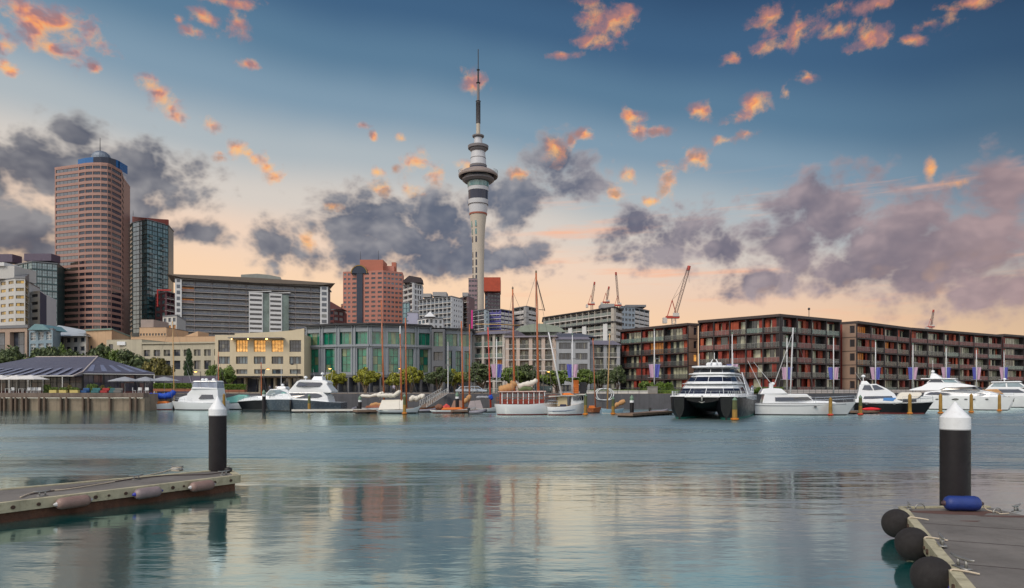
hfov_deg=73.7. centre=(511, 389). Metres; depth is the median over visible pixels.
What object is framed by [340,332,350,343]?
window
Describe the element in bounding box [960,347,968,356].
window
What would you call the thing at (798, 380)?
window
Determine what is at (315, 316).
window
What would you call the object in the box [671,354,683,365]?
window
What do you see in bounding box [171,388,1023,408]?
basin wall
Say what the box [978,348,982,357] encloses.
window
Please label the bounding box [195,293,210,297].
window
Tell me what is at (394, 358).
window
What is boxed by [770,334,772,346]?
window
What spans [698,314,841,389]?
apartment building
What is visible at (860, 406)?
timber pile
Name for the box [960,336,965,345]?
window
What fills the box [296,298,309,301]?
window
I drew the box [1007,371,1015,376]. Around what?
window
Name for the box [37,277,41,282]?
window
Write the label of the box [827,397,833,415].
timber pile
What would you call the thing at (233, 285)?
window
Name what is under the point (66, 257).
window
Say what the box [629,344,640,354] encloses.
window
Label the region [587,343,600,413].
sailing boat
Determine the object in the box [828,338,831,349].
window
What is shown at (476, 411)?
inflatable dinghy
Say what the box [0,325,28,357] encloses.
portal building
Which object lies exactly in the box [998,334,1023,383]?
apartment building
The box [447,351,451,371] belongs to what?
window
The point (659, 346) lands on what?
window
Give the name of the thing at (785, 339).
window
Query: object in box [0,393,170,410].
quay wall
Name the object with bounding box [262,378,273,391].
window
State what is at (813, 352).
window
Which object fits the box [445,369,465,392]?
tree
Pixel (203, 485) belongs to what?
dock fender
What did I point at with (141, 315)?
window
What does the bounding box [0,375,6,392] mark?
parasol
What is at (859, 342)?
window
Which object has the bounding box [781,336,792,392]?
flagpole
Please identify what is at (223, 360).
window
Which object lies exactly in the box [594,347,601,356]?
window
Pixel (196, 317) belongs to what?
window
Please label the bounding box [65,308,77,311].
window
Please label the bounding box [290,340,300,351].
window
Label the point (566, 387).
window
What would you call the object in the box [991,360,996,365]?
window
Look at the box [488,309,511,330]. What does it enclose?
apartment building
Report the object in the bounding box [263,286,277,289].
window
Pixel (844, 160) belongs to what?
sky
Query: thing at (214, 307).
window
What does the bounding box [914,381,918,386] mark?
window
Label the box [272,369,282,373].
window
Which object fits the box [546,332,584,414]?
workboat
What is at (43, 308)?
apartment building
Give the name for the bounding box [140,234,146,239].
window
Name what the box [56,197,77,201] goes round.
window
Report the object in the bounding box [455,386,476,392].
parked car
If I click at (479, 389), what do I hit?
parked car
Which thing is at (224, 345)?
window
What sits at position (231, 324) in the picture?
window
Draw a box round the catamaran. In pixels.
[670,353,756,419]
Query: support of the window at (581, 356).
in the apartment building at (581, 349)
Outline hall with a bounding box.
[516,324,564,335]
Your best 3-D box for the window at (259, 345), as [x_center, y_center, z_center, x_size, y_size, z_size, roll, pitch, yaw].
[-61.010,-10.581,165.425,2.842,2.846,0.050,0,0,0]
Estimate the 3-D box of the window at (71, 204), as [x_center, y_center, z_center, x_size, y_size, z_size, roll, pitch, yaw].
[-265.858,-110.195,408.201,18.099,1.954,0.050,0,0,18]
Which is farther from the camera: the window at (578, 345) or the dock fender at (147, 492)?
the window at (578, 345)
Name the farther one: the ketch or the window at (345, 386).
the window at (345, 386)
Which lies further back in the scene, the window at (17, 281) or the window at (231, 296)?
the window at (231, 296)
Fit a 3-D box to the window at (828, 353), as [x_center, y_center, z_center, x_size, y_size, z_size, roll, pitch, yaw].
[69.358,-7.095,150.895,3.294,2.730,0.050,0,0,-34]
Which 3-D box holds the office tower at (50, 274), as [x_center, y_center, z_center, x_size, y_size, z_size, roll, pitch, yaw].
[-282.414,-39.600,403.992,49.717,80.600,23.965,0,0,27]
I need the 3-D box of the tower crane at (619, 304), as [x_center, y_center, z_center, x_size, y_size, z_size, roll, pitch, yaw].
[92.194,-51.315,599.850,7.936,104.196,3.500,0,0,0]
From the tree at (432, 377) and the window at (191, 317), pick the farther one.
the window at (191, 317)
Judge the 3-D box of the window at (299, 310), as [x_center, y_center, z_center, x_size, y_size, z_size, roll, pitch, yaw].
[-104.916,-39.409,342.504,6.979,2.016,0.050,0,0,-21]
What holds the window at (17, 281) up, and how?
in the office building at (17, 285)
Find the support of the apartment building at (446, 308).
on the ground at (416, 393)
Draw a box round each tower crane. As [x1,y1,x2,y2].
[586,282,594,309]
[601,286,609,303]
[614,272,621,307]
[662,266,690,323]
[925,310,934,328]
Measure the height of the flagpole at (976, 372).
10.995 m
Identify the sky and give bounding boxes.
[0,0,1023,365]
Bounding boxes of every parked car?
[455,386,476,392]
[468,386,486,392]
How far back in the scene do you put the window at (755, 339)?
145.25 m
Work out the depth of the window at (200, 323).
325.82 m
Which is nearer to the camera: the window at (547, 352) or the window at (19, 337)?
the window at (547, 352)
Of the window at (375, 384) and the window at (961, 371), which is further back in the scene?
the window at (961, 371)
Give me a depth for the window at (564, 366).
168.25 m
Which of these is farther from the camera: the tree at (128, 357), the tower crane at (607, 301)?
the tower crane at (607, 301)
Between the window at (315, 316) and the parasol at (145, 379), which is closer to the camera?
the parasol at (145, 379)
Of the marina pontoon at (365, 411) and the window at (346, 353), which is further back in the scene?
the window at (346, 353)
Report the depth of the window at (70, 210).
408.32 m
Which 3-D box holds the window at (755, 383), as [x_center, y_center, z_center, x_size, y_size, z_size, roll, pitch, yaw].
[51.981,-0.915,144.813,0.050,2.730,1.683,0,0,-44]
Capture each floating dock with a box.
[0,470,240,522]
[898,501,1023,587]
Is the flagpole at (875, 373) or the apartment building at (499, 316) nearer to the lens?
the flagpole at (875, 373)
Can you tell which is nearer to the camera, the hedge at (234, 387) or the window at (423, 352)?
the hedge at (234, 387)
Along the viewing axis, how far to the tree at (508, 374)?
142.39 m
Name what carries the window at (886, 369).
in the apartment building at (857, 348)
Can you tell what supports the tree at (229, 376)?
on the ground at (416, 393)
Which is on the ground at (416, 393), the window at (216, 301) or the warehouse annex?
the warehouse annex
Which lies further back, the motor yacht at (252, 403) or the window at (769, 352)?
the window at (769, 352)
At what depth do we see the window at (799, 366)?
145.47 m
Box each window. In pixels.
[0,333,4,349]
[14,332,24,354]
[16,280,23,283]
[16,295,23,298]
[16,310,23,313]
[31,332,35,339]
[37,263,41,268]
[37,270,41,275]
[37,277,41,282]
[39,332,43,339]
[47,332,51,339]
[52,278,56,283]
[52,285,56,290]
[52,292,56,297]
[56,167,77,172]
[56,173,77,178]
[56,179,77,184]
[56,185,77,190]
[56,191,77,196]
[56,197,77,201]
[56,203,77,207]
[56,209,77,213]
[56,214,77,219]
[56,220,77,225]
[56,226,77,230]
[56,232,77,236]
[56,238,77,242]
[56,244,77,248]
[56,250,77,254]
[58,261,77,265]
[60,256,77,259]
[65,267,77,270]
[65,273,77,276]
[65,279,77,282]
[65,285,77,288]
[65,291,77,294]
[65,297,77,299]
[65,302,77,305]
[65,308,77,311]
[65,314,77,317]
[65,320,77,323]
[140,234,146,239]
[140,248,146,253]
[140,314,146,318]
[145,350,149,355]
[165,350,169,355]
[175,350,179,355]
[175,361,179,368]
[182,281,193,285]
[182,287,193,290]
[182,293,193,296]
[182,299,193,302]
[182,304,193,307]
[182,310,193,313]
[182,316,193,319]
[186,321,193,325]
[186,327,193,330]
[195,282,210,286]
[195,288,210,291]
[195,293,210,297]
[195,299,210,303]
[195,305,210,308]
[195,310,210,314]
[195,316,210,319]
[195,322,210,325]
[195,327,210,331]
[195,349,200,355]
[195,360,200,368]
[199,395,213,398]
[205,349,210,355]
[205,360,210,368]
[213,283,228,287]
[213,289,228,292]
[213,294,228,298]
[213,300,228,303]
[213,305,228,309]
[213,311,228,314]
[213,317,228,320]
[213,322,228,326]
[213,328,228,331]
[219,340,229,351]
[219,357,229,363]
[230,284,244,287]
[230,290,244,293]
[230,295,244,298]
[230,301,244,304]
[230,306,244,310]
[230,312,244,315]
[230,317,244,321]
[230,323,244,326]
[230,328,244,332]
[233,378,243,383]
[237,340,247,351]
[237,357,247,363]
[237,369,246,373]
[247,285,261,288]
[247,378,258,391]
[254,340,264,351]
[254,357,264,363]
[255,369,264,373]
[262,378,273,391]
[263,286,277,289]
[266,390,284,394]
[272,340,282,351]
[272,357,282,363]
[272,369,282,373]
[277,378,287,385]
[280,287,293,290]
[289,393,321,397]
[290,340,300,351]
[290,357,300,363]
[290,369,300,373]
[292,378,302,386]
[296,287,309,291]
[296,293,309,296]
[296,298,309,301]
[296,304,309,307]
[296,309,309,312]
[296,314,309,317]
[296,320,309,323]
[296,325,305,328]
[296,382,321,386]
[308,333,318,344]
[311,288,319,291]
[311,299,319,302]
[311,304,319,307]
[311,315,319,318]
[311,320,319,323]
[311,349,317,372]
[324,332,335,344]
[326,349,334,371]
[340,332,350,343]
[342,348,350,371]
[343,378,347,391]
[351,266,367,273]
[353,381,357,391]
[356,332,366,343]
[358,348,365,369]
[372,332,383,343]
[373,348,380,371]
[373,380,378,391]
[382,377,389,391]
[388,332,398,343]
[389,348,397,371]
[402,332,414,344]
[402,382,407,391]
[404,349,412,367]
[412,383,417,391]
[419,333,429,344]
[420,349,427,372]
[422,380,427,391]
[434,332,442,345]
[434,352,442,360]
[434,383,442,390]
[447,334,456,345]
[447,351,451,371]
[456,351,459,371]
[459,334,468,346]
[465,351,468,371]
[486,348,492,357]
[521,340,528,347]
[521,351,528,358]
[533,340,540,347]
[533,351,540,358]
[534,362,540,369]
[546,340,551,347]
[546,351,551,358]
[546,362,551,369]
[559,343,570,348]
[559,353,570,359]
[559,364,566,369]
[559,385,570,390]
[576,343,586,348]
[576,353,586,359]
[577,364,586,369]
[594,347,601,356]
[594,359,601,368]
[607,347,615,356]
[607,359,615,368]
[624,369,635,378]
[624,381,633,389]
[626,332,640,342]
[626,356,638,366]
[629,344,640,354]
[648,330,662,341]
[648,355,659,366]
[651,343,662,353]
[653,368,662,378]
[668,328,682,339]
[668,380,681,389]
[671,341,683,352]
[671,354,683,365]
[671,367,686,378]
[706,338,711,344]
[706,352,712,363]
[721,337,727,344]
[737,336,744,348]
[741,322,744,333]
[749,321,758,333]
[749,335,759,347]
[753,350,760,362]
[753,379,760,388]
[757,364,761,376]
[766,349,775,356]
[766,364,771,376]
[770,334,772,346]
[775,397,811,400]
[783,334,791,346]
[783,349,788,361]
[797,321,800,332]
[797,379,800,386]
[798,364,800,376]
[812,351,815,362]
[812,365,818,377]
[815,337,820,348]
[815,379,820,389]
[827,324,833,335]
[827,352,829,363]
[827,380,831,389]
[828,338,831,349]
[857,326,864,337]
[857,340,861,345]
[857,353,863,364]
[857,366,863,377]
[862,385,872,389]
[863,396,892,398]
[871,354,876,364]
[872,385,882,389]
[876,341,878,351]
[885,329,891,335]
[885,355,889,365]
[885,368,888,378]
[885,380,891,386]
[898,368,902,378]
[913,344,922,354]
[913,357,916,366]
[913,369,920,378]
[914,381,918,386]
[916,332,922,342]
[925,392,949,394]
[928,333,936,343]
[928,345,938,355]
[929,357,936,367]
[943,387,979,390]
[944,358,948,367]
[945,346,953,356]
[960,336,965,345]
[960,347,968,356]
[960,370,963,379]
[974,337,982,346]
[975,359,982,368]
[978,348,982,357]
[989,349,994,354]
[989,371,996,379]
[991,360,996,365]
[991,383,1005,386]
[998,389,1023,392]
[1005,338,1018,347]
[1005,349,1018,358]
[1005,360,1018,369]
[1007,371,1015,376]
[1007,383,1023,386]
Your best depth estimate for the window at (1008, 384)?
136.97 m
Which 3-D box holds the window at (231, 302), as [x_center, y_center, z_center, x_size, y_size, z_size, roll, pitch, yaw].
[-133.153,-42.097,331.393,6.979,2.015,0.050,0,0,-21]
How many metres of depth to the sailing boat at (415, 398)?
114.89 m
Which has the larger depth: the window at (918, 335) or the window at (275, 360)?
the window at (918, 335)
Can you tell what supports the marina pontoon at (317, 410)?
on the water
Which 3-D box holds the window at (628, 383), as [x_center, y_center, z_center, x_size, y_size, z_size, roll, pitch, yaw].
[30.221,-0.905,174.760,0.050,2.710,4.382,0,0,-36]
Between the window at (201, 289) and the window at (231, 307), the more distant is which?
the window at (231, 307)
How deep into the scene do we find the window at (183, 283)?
323.52 m
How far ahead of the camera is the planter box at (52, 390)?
118.75 m
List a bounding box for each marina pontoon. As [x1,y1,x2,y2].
[292,409,366,412]
[353,410,377,413]
[451,409,477,413]
[616,411,672,416]
[849,410,879,413]
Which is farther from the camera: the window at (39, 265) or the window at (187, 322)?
the window at (39, 265)
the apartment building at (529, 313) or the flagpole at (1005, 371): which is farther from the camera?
the apartment building at (529, 313)
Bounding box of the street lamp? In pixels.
[447,340,448,392]
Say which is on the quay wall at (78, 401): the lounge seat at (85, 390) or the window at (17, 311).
the lounge seat at (85, 390)
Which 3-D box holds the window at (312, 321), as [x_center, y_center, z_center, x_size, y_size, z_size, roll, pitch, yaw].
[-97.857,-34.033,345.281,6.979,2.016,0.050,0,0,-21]
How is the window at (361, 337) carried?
in the office building at (346, 348)
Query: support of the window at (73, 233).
in the skyscraper at (92, 221)
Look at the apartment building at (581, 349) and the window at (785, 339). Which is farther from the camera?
the apartment building at (581, 349)
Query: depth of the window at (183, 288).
323.36 m
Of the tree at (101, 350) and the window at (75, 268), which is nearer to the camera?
the tree at (101, 350)
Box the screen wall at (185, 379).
[155,376,217,392]
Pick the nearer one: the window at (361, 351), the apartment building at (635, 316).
the window at (361, 351)
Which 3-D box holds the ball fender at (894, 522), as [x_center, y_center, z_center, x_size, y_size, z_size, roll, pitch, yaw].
[9.428,3.231,16.454,0.947,0.696,0.676,0,0,19]
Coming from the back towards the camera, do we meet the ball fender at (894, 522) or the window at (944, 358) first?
the window at (944, 358)
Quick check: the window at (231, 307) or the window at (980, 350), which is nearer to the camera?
the window at (980, 350)
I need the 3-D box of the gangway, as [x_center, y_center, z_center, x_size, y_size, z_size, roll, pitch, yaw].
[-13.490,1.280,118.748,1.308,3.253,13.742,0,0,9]
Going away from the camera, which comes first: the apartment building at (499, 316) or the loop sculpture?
the loop sculpture
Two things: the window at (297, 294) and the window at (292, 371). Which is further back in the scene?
the window at (297, 294)
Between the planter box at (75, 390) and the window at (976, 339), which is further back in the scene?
the window at (976, 339)
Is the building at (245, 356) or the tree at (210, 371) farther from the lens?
the building at (245, 356)
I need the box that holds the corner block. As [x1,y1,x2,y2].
[432,328,446,392]
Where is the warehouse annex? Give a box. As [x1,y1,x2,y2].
[106,339,162,355]
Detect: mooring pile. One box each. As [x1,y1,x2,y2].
[208,396,226,471]
[939,402,970,505]
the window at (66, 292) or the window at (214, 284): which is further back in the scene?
the window at (66, 292)
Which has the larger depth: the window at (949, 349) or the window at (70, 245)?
the window at (70, 245)
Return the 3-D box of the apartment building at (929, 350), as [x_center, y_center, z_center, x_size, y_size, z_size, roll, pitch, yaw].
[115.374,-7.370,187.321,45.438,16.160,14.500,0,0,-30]
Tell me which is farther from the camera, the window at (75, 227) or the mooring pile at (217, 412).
the window at (75, 227)
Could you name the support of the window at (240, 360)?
in the building at (245, 356)
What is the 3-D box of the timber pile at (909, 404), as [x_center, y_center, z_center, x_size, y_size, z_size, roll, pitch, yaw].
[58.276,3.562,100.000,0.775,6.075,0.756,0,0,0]
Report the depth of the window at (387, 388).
168.17 m
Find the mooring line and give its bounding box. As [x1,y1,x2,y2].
[30,472,224,494]
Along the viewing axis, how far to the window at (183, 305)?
323.36 m
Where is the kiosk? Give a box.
[573,380,585,392]
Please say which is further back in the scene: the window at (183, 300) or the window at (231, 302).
the window at (231, 302)
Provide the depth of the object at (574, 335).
206.92 m
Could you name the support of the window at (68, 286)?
in the skyscraper at (92, 221)
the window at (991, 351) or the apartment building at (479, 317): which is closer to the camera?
the window at (991, 351)
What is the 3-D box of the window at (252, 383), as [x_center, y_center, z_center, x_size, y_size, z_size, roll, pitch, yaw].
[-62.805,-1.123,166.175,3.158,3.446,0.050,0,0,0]
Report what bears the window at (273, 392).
in the motor yacht at (252, 403)
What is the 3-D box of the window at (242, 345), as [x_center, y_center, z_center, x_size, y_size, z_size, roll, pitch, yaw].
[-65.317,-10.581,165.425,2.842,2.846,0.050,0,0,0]
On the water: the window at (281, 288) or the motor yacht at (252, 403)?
the motor yacht at (252, 403)
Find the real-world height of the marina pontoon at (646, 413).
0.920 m
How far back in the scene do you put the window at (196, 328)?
325.74 m
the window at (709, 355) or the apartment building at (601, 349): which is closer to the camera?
the window at (709, 355)
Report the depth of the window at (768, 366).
142.95 m
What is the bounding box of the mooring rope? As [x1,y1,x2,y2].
[20,469,171,497]
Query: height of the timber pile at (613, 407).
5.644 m
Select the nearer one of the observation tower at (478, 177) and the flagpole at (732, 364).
the flagpole at (732, 364)
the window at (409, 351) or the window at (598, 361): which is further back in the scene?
the window at (598, 361)
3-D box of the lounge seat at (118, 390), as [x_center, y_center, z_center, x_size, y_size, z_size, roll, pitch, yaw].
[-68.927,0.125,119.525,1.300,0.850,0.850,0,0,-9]
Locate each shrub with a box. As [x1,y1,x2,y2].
[43,384,50,392]
[91,384,98,389]
[638,381,655,390]
[656,381,665,390]
[664,382,673,389]
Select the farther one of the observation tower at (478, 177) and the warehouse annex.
the observation tower at (478, 177)
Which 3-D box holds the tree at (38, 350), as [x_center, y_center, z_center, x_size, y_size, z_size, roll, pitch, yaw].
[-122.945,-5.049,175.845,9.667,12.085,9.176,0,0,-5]
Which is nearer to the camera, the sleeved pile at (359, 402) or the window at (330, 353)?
the sleeved pile at (359, 402)
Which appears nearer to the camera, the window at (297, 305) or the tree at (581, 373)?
the tree at (581, 373)
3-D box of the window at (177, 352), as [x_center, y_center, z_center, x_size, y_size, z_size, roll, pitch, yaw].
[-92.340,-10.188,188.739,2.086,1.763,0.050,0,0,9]
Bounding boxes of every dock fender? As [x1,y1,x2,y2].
[53,495,92,509]
[132,486,162,498]
[188,480,215,491]
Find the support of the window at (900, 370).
in the apartment building at (857, 348)
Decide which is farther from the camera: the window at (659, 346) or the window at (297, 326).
the window at (297, 326)
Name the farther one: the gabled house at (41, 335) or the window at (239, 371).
the gabled house at (41, 335)
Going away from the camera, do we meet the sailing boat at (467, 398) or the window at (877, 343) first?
the sailing boat at (467, 398)
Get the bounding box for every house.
[28,324,66,356]
[58,325,90,354]
[85,328,130,349]
[163,315,185,330]
[418,312,444,327]
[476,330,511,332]
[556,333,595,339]
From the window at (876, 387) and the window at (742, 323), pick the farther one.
the window at (742, 323)
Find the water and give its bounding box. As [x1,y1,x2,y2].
[0,407,1023,587]
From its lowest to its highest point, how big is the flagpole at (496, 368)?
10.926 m
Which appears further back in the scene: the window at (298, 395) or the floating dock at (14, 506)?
the window at (298, 395)
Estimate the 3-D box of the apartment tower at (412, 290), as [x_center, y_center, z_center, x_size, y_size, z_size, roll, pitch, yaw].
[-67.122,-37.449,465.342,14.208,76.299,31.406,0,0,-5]
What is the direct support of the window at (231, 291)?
in the hotel
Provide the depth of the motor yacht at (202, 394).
119.58 m
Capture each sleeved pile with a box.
[262,390,265,412]
[358,396,361,408]
[455,392,458,409]
[630,395,633,412]
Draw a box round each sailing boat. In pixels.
[148,321,192,409]
[215,352,226,396]
[255,365,266,395]
[360,301,395,409]
[376,326,420,413]
[398,318,434,408]
[430,321,475,412]
[445,324,476,408]
[468,327,498,412]
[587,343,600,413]
[601,333,624,413]
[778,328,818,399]
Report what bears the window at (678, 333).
in the apartment building at (676, 349)
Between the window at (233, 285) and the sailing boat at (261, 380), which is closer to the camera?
the sailing boat at (261, 380)
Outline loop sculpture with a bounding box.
[595,388,613,399]
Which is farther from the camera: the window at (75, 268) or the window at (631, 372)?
the window at (75, 268)
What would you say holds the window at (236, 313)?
in the hotel
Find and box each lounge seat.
[80,388,89,392]
[91,388,100,392]
[100,388,109,392]
[113,388,122,392]
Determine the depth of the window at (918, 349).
173.59 m
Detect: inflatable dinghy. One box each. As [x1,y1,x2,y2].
[418,408,436,411]
[467,408,486,413]
[649,408,668,410]
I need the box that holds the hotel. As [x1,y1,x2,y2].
[167,274,334,335]
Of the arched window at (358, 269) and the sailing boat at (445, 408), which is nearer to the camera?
the sailing boat at (445, 408)
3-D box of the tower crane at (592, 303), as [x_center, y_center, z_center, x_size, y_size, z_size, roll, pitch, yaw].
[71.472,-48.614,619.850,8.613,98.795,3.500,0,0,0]
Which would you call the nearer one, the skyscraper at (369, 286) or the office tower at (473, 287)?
the skyscraper at (369, 286)
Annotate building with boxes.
[0,262,39,327]
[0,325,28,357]
[30,290,56,326]
[131,320,214,341]
[155,289,174,320]
[305,322,433,392]
[330,302,346,323]
[402,302,409,323]
[407,312,418,323]
[418,292,463,327]
[460,292,474,328]
[471,309,488,330]
[472,330,525,392]
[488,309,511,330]
[504,335,557,392]
[514,306,535,329]
[542,304,623,343]
[555,337,590,392]
[590,340,620,389]
[619,323,698,390]
[620,305,649,328]
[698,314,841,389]
[840,321,910,389]
[910,328,1002,389]
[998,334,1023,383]
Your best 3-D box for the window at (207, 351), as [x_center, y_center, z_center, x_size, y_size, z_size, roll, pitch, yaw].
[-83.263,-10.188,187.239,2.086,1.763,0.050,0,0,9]
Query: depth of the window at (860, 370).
155.99 m
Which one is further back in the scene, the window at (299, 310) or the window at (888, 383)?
the window at (299, 310)
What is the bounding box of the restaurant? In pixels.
[0,356,154,392]
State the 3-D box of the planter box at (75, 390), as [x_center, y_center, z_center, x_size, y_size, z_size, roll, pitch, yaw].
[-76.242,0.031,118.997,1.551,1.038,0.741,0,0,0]
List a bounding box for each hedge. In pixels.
[153,383,191,390]
[224,384,246,391]
[756,387,783,389]
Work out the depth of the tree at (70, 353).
171.53 m
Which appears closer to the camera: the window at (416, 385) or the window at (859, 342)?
the window at (859, 342)
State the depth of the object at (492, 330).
208.29 m
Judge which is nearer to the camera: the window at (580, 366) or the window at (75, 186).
the window at (580, 366)
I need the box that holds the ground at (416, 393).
[177,392,677,393]
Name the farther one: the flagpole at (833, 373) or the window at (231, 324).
the window at (231, 324)
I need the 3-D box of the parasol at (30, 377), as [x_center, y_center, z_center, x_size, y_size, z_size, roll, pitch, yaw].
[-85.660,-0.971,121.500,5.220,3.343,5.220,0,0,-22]
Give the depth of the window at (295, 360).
165.44 m
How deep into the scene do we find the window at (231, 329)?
331.35 m
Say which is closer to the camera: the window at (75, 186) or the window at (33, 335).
the window at (33, 335)
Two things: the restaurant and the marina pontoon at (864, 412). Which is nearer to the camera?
the marina pontoon at (864, 412)
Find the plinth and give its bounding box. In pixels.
[646,386,657,393]
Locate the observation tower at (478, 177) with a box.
[458,49,497,309]
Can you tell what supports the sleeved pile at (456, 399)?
in the water
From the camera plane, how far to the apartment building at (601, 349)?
172.53 m
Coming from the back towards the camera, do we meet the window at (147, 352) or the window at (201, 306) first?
the window at (201, 306)
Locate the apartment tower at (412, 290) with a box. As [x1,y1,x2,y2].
[403,276,423,312]
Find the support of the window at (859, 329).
in the apartment building at (857, 348)
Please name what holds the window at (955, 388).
in the motor yacht at (951, 390)
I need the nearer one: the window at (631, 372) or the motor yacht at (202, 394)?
the motor yacht at (202, 394)
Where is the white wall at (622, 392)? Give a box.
[587,391,647,393]
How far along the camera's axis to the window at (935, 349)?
177.36 m
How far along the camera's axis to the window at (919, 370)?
173.76 m
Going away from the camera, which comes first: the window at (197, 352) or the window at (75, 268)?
the window at (197, 352)
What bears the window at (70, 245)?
in the skyscraper at (92, 221)
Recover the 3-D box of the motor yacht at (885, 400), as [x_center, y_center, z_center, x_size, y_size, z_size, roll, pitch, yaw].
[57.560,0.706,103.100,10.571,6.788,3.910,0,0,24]
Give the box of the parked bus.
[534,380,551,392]
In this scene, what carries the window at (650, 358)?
in the apartment building at (676, 349)
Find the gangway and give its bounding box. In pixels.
[419,388,447,406]
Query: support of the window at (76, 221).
in the skyscraper at (92, 221)
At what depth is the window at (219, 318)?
328.77 m
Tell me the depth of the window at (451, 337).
171.36 m
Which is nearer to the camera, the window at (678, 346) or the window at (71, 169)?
the window at (678, 346)
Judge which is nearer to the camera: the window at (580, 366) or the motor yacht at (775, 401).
the motor yacht at (775, 401)
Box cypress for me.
[183,348,193,375]
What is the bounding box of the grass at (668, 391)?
[589,389,759,392]
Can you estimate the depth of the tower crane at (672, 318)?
419.14 m
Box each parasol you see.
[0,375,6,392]
[2,375,21,392]
[11,375,49,392]
[109,377,141,381]
[136,377,158,386]
[155,377,178,392]
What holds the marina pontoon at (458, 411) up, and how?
on the water
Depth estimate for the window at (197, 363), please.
187.74 m
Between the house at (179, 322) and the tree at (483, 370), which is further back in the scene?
the house at (179, 322)
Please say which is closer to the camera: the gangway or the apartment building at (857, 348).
the gangway
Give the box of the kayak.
[862,407,880,410]
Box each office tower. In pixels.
[0,254,64,325]
[468,278,477,309]
[484,277,500,308]
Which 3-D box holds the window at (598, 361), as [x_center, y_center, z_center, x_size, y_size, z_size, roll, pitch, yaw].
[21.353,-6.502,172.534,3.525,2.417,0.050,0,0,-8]
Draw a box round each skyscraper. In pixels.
[55,148,129,334]
[130,216,173,338]
[343,251,403,322]
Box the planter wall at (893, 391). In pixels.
[784,389,935,392]
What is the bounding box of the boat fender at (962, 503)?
[941,496,1008,513]
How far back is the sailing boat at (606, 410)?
101.81 m
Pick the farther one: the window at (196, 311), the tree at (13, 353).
the window at (196, 311)
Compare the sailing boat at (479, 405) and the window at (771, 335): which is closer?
the sailing boat at (479, 405)
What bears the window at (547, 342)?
in the apartment building at (525, 346)
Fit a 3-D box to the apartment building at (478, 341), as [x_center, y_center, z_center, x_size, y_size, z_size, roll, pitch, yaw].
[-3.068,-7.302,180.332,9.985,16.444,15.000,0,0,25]
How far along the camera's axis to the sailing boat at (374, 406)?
111.84 m
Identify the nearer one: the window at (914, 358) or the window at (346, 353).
the window at (346, 353)
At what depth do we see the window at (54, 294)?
391.48 m
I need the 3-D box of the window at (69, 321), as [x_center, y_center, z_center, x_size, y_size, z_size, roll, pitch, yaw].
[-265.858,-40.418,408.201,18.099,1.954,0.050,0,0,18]
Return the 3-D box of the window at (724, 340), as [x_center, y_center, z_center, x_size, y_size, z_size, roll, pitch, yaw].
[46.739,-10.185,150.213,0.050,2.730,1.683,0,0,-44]
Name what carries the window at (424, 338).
in the office building at (346, 348)
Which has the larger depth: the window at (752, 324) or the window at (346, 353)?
the window at (346, 353)
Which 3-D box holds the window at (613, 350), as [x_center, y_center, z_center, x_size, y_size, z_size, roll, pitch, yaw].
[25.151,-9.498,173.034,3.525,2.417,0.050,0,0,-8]
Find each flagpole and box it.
[490,337,502,392]
[567,333,578,377]
[648,329,660,383]
[727,332,737,366]
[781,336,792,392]
[827,336,839,392]
[869,340,881,383]
[907,343,918,391]
[941,346,950,377]
[971,348,981,385]
[999,350,1008,379]
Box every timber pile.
[308,394,310,408]
[402,394,406,413]
[583,393,587,414]
[610,397,615,414]
[730,397,738,420]
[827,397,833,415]
[857,395,863,414]
[907,394,912,413]
[938,393,943,413]
[968,393,973,412]
[997,394,1001,410]
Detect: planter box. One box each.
[49,387,57,392]
[59,387,67,392]
[69,387,79,392]
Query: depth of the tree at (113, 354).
176.68 m
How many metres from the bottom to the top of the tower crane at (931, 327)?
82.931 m
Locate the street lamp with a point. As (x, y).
(448, 378)
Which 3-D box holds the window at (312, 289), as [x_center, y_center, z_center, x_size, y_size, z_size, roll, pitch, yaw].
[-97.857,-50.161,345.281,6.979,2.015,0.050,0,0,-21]
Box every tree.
[0,345,25,362]
[22,347,44,358]
[33,345,64,356]
[58,342,72,353]
[64,350,80,355]
[80,342,116,361]
[105,349,119,361]
[116,348,150,368]
[141,357,175,375]
[204,364,216,375]
[213,365,236,392]
[324,370,347,387]
[351,367,380,392]
[384,372,408,390]
[398,365,424,392]
[423,366,452,392]
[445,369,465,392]
[463,361,498,392]
[501,365,524,382]
[515,364,541,381]
[539,370,575,392]
[574,369,598,387]
[592,369,615,389]
[609,365,626,389]
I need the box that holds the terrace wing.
[445,328,475,392]
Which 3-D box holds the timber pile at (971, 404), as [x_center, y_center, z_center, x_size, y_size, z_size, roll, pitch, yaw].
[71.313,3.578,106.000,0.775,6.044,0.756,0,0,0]
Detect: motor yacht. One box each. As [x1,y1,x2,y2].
[172,361,229,409]
[237,384,289,409]
[266,367,346,410]
[748,333,855,415]
[853,375,933,413]
[910,370,1015,410]
[985,376,1023,407]
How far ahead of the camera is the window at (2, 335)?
232.91 m
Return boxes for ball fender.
[881,509,928,537]
[894,527,947,560]
[910,556,979,587]
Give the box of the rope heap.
[171,466,183,470]
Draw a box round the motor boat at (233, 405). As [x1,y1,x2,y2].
[226,395,248,409]
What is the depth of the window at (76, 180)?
408.17 m
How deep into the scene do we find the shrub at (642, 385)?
130.29 m
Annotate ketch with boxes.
[480,270,559,414]
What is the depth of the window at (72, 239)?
408.17 m
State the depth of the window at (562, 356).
168.25 m
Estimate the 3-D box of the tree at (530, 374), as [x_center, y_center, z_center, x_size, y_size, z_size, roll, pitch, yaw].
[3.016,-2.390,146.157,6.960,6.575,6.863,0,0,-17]
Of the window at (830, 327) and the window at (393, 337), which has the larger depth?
the window at (393, 337)
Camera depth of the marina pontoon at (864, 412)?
101.44 m

